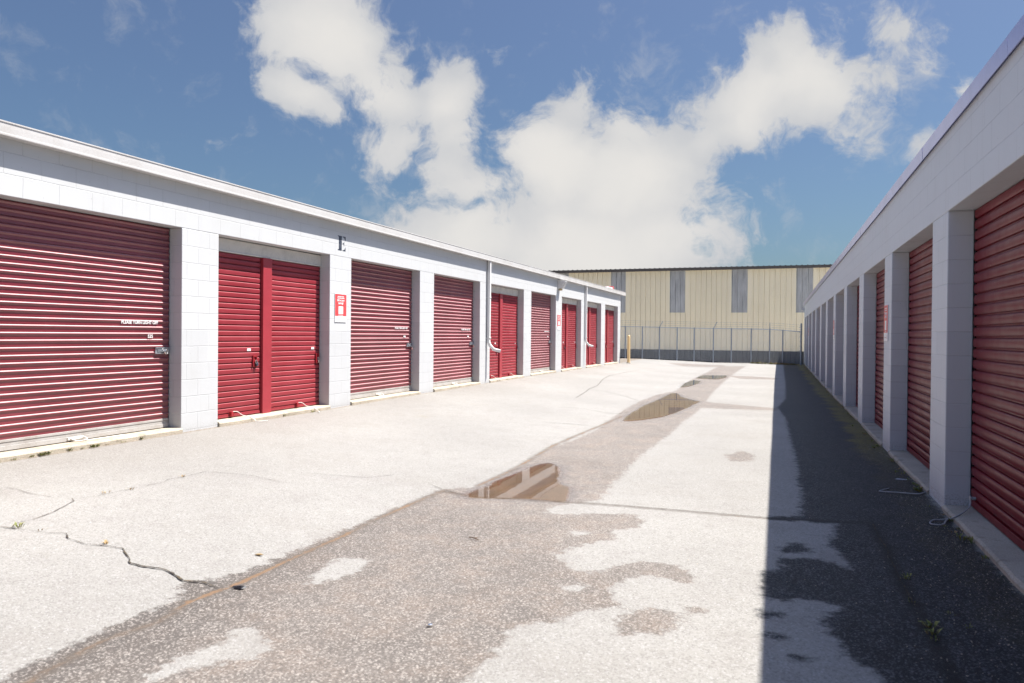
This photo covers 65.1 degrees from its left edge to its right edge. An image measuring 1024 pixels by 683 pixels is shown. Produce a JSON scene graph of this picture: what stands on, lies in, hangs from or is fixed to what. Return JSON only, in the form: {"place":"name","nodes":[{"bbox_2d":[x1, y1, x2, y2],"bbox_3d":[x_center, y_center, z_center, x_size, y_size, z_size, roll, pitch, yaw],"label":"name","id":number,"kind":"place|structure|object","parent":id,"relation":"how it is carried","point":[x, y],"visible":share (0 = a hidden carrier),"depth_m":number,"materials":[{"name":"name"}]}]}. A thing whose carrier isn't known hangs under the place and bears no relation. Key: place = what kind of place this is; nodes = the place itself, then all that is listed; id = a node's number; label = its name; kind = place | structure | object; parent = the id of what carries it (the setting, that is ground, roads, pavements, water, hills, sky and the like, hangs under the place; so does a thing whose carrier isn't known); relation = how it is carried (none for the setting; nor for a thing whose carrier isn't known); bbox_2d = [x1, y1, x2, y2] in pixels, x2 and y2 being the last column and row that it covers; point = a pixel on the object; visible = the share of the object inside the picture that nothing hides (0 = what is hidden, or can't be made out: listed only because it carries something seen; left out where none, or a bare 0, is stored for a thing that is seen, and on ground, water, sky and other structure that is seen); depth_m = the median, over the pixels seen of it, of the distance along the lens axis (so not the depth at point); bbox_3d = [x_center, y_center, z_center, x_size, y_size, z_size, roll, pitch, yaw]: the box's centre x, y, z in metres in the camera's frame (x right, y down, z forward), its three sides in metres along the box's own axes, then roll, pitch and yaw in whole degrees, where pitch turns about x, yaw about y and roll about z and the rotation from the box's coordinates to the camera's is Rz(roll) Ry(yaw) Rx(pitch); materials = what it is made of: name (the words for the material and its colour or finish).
{"place":"outdoors","nodes":[
{"label":"outdoors","id":0,"kind":"place"},
{"bbox_2d":[0,358,1023,682],"bbox_3d":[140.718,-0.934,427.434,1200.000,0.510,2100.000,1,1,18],"label":"ground","id":1,"kind":"structure","parent":0,"point":[632,584],"depth_m":5.38,"materials":[{"name":"grey concrete"}]},
{"bbox_2d":[231,585,246,588],"bbox_3d":[-1.557,1.395,4.579,0.085,0.017,0.040,1,1,18],"label":"plastic scrap","id":2,"kind":"object","parent":1,"relation":"on","point":[239,586],"visible":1,"depth_m":4.57,"materials":[{"name":"black plastic"}]},
{"bbox_2d":[0,119,625,462],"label":"storage building","id":3,"kind":"structure","parent":1,"relation":"on","point":[119,272],"depth_m":10.26,"materials":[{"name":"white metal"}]},
{"bbox_2d":[0,199,169,450],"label":"roll up door","id":4,"kind":"structure","parent":3,"relation":"in","point":[84,298],"depth_m":8.46,"materials":[{"name":"red metal"}]},
{"bbox_2d":[218,252,267,420],"bbox_3d":[-3.593,-0.050,10.836,0.410,2.271,1.113,1,1,18],"label":"roll up door","id":5,"kind":"structure","parent":3,"relation":"in","point":[238,275],"depth_m":10.97,"materials":[{"name":"red metal"}]},
{"bbox_2d":[271,260,319,410],"bbox_3d":[-3.135,-0.058,12.228,0.411,2.271,1.307,1,1,18],"label":"roll up door","id":6,"kind":"structure","parent":3,"relation":"in","point":[295,297],"depth_m":12.25,"materials":[{"name":"red metal"}]},
{"bbox_2d":[335,294,345,321],"bbox_3d":[-2.812,-0.548,13.162,0.011,0.460,0.360,1,1,18],"label":"sign","id":7,"kind":"object","parent":3,"relation":"attached to","point":[340,307],"visible":1,"depth_m":13.15,"materials":[{"name":"plastic"}]},
{"bbox_2d":[350,260,411,398],"bbox_3d":[-2.419,-0.202,14.850,0.109,2.408,2.716,1,1,18],"label":"roll up door","id":8,"kind":"structure","parent":3,"relation":"in","point":[381,344],"depth_m":14.87,"materials":[{"name":"red metal"}]},
{"bbox_2d":[433,275,472,386],"bbox_3d":[-1.343,-0.226,18.118,0.109,2.412,2.716,1,1,18],"label":"roll up door","id":9,"kind":"structure","parent":3,"relation":"in","point":[453,298],"depth_m":18.22,"materials":[{"name":"red metal"}]},
{"bbox_2d":[489,293,501,380],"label":"roll up door","id":10,"kind":"structure","parent":3,"relation":"in","point":[493,364],"depth_m":20.93,"materials":[{"name":"red metal"}]},
{"bbox_2d":[502,294,519,377],"bbox_3d":[0.106,-0.129,22.069,0.411,2.280,1.385,1,1,18],"label":"roll up door","id":11,"kind":"structure","parent":3,"relation":"in","point":[509,346],"depth_m":22.13,"materials":[{"name":"red metal"}]},
{"bbox_2d":[531,292,550,372],"bbox_3d":[0.853,-0.270,24.785,0.109,2.427,2.736,1,1,18],"label":"roll up door","id":12,"kind":"structure","parent":3,"relation":"in","point":[540,303],"depth_m":25.01,"materials":[{"name":"red metal"}]},
{"bbox_2d":[557,315,560,329],"bbox_3d":[1.543,-0.637,26.388,0.011,0.490,0.380,1,1,18],"label":"sign","id":13,"kind":"object","parent":3,"relation":"attached to","point":[558,321],"visible":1,"depth_m":26.32,"materials":[{"name":"white plastic"}]},
{"bbox_2d":[558,280,566,290],"bbox_3d":[1.661,-1.834,26.311,0.257,0.329,0.355,1,1,18],"label":"wall lamp","id":14,"kind":"object","parent":3,"relation":"attached to","point":[561,285],"visible":1,"depth_m":26.19,"materials":[{"name":"plastic"}]},
{"bbox_2d":[561,303,572,370],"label":"roll up door","id":15,"kind":"structure","parent":3,"relation":"in","point":[563,305],"depth_m":27.71,"materials":[{"name":"red metal"}]},
{"bbox_2d":[567,304,578,368],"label":"roll up door","id":16,"kind":"structure","parent":3,"relation":"in","point":[571,357],"depth_m":28.88,"materials":[{"name":"red metal"}]},
{"bbox_2d":[586,307,589,365],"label":"roll up door","id":17,"kind":"structure","parent":3,"relation":"in","point":[587,307],"depth_m":31.24,"materials":[{"name":"red metal"}]},
{"bbox_2d":[590,308,599,365],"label":"roll up door","id":18,"kind":"structure","parent":3,"relation":"in","point":[593,320],"depth_m":32.27,"materials":[{"name":"red metal"}]},
{"bbox_2d":[605,310,612,364],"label":"roll up door","id":19,"kind":"structure","parent":3,"relation":"in","point":[605,310],"depth_m":34.57,"materials":[{"name":"red metal"}]},
{"bbox_2d":[608,310,618,363],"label":"roll up door","id":20,"kind":"structure","parent":3,"relation":"in","point":[610,313],"depth_m":35.64,"materials":[{"name":"red metal"}]},
{"bbox_2d":[1,361,914,603],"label":"pavement cracks","id":21,"kind":"object","parent":1,"relation":"on","point":[180,578],"visible":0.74,"depth_m":5.39,"materials":[{"name":"grey asphalt"}]},
{"bbox_2d":[11,362,989,641],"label":"weeds","id":22,"kind":"object","parent":1,"relation":"on","point":[969,538],"visible":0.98,"depth_m":6.10,"materials":[{"name":"green plant"}]},
{"bbox_2d":[15,436,1023,675],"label":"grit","id":23,"kind":"object","parent":1,"relation":"on","point":[884,567],"visible":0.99,"depth_m":5.05,"materials":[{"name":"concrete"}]},
{"bbox_2d":[626,335,630,362],"bbox_3d":[5.364,0.380,36.875,0.217,1.346,0.217,1,1,18],"label":"bollard","id":24,"kind":"object","parent":1,"relation":"on","point":[628,348],"visible":0.89,"depth_m":36.81,"materials":[{"name":"metal"}]},
{"bbox_2d":[624,393,698,420],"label":"puddle","id":25,"kind":"object","parent":1,"relation":"on","point":[670,404],"visible":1,"depth_m":16.34,"materials":[{"name":"liquid"}]},
{"bbox_2d":[681,380,698,386],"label":"puddle","id":26,"kind":"object","parent":1,"relation":"on","point":[693,382],"visible":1,"depth_m":24.73,"materials":[{"name":"liquid"}]},
{"bbox_2d":[549,264,832,363],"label":"warehouse","id":27,"kind":"structure","parent":1,"relation":"on","point":[771,297],"depth_m":48.61,"materials":[{"name":"beige metal"}]},
{"bbox_2d":[620,320,801,364],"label":"chain link fence","id":28,"kind":"object","parent":1,"relation":"on","point":[750,348],"visible":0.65,"depth_m":41.37,"materials":[{"name":"metal"}]},
{"bbox_2d":[698,375,725,378],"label":"puddle","id":29,"kind":"object","parent":1,"relation":"on","point":[712,376],"visible":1,"depth_m":28.98,"materials":[{"name":"liquid"}]},
{"bbox_2d":[804,14,1023,593],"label":"storage building","id":30,"kind":"structure","parent":1,"relation":"on","point":[932,255],"depth_m":6.80,"materials":[{"name":"metal"}]},
{"bbox_2d":[833,320,834,338],"bbox_3d":[8.040,-0.294,20.040,0.011,0.470,0.380,1,1,18],"label":"sign","id":31,"kind":"object","parent":30,"relation":"attached to","point":[833,328],"visible":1,"depth_m":20.07,"materials":[{"name":"white plastic"}]},
{"bbox_2d":[856,286,858,406],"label":"roll up door","id":32,"kind":"structure","parent":30,"relation":"in","point":[857,348],"depth_m":16.27,"materials":[{"name":"red metal"}]},
{"bbox_2d":[875,269,884,428],"bbox_3d":[5.617,0.113,12.012,0.032,2.466,2.690,1,1,18],"label":"roll up door","id":33,"kind":"structure","parent":30,"relation":"in","point":[880,298],"depth_m":12.78,"materials":[{"name":"red metal"}]},
{"bbox_2d":[884,305,888,340],"bbox_3d":[4.907,-0.241,10.522,0.011,0.470,0.380,1,1,18],"label":"sign","id":34,"kind":"object","parent":30,"relation":"attached to","point":[886,310],"visible":1,"depth_m":10.46,"materials":[{"name":"plastic"}]},
{"bbox_2d":[879,238,932,493],"bbox_3d":[4.222,0.153,8.777,0.658,2.531,2.828,1,1,18],"label":"roll up door","id":35,"kind":"structure","parent":30,"relation":"in","point":[919,397],"depth_m":9.20,"materials":[{"name":"metal"}]},
{"bbox_2d":[929,179,1023,550],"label":"roll up door","id":36,"kind":"structure","parent":30,"relation":"in","point":[997,494],"depth_m":5.93,"materials":[{"name":"metal"}]},
{"bbox_2d":[0,0,1023,270],"label":"sky","id":37,"kind":"structure","parent":0,"point":[551,135],"materials":[{"name":"blue"}]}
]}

